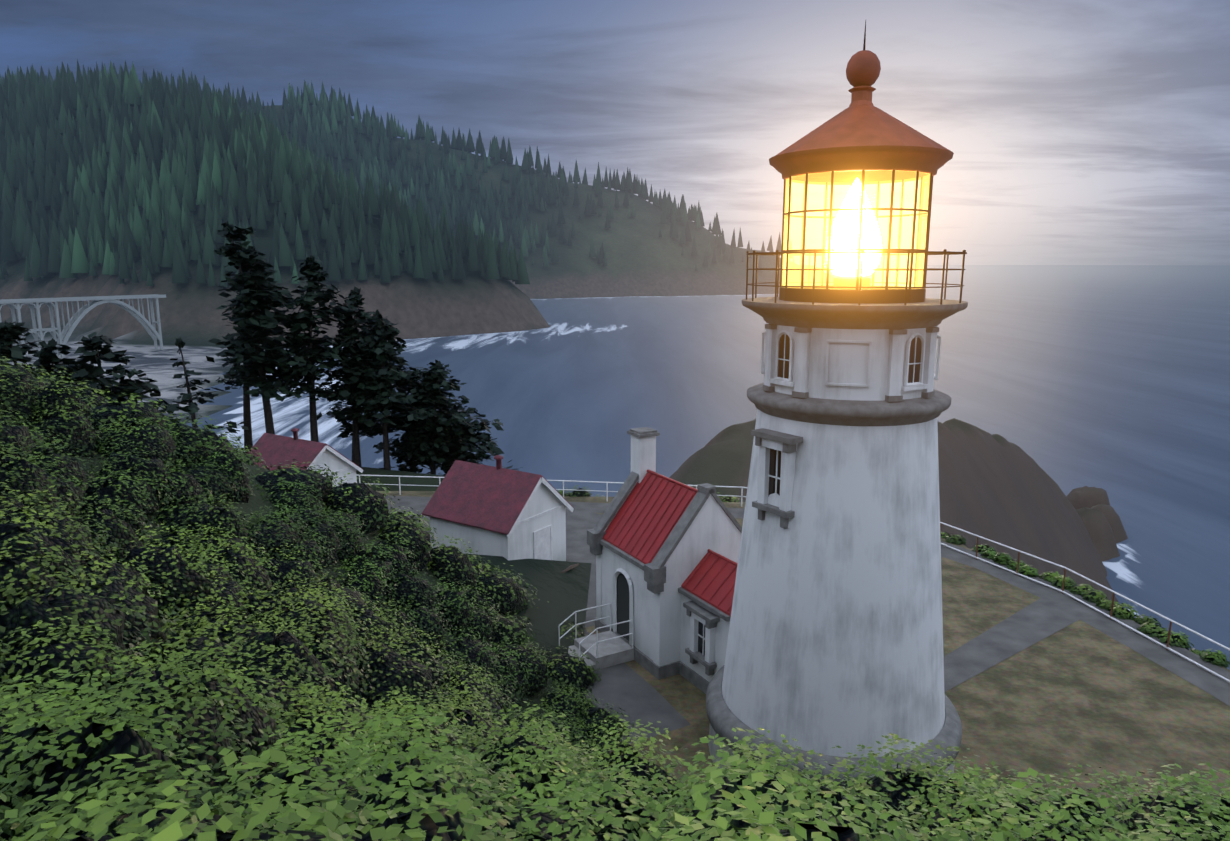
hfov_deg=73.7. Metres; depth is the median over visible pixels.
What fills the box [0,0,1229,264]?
sky
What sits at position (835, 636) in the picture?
lighthouse
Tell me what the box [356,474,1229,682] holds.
fence
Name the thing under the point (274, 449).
oil house
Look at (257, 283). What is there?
trees
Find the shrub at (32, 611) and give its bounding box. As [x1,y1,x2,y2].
[0,365,1229,840]
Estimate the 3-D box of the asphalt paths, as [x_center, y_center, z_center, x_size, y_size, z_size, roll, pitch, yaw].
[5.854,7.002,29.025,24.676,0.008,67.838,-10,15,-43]
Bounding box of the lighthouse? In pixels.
[706,21,967,785]
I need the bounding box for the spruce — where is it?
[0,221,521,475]
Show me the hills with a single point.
(644, 257)
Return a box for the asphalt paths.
[385,496,1229,743]
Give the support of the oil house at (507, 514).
on the asphalt paths
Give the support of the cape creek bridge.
on the hills
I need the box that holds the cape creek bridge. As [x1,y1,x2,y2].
[0,294,165,357]
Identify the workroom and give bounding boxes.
[558,427,741,693]
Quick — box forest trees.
[0,59,795,286]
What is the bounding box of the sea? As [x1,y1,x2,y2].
[186,265,1229,669]
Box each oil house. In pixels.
[248,428,362,486]
[421,455,578,572]
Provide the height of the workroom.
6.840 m
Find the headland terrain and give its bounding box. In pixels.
[0,401,1229,814]
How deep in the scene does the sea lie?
411.54 m
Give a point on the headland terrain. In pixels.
(1068, 697)

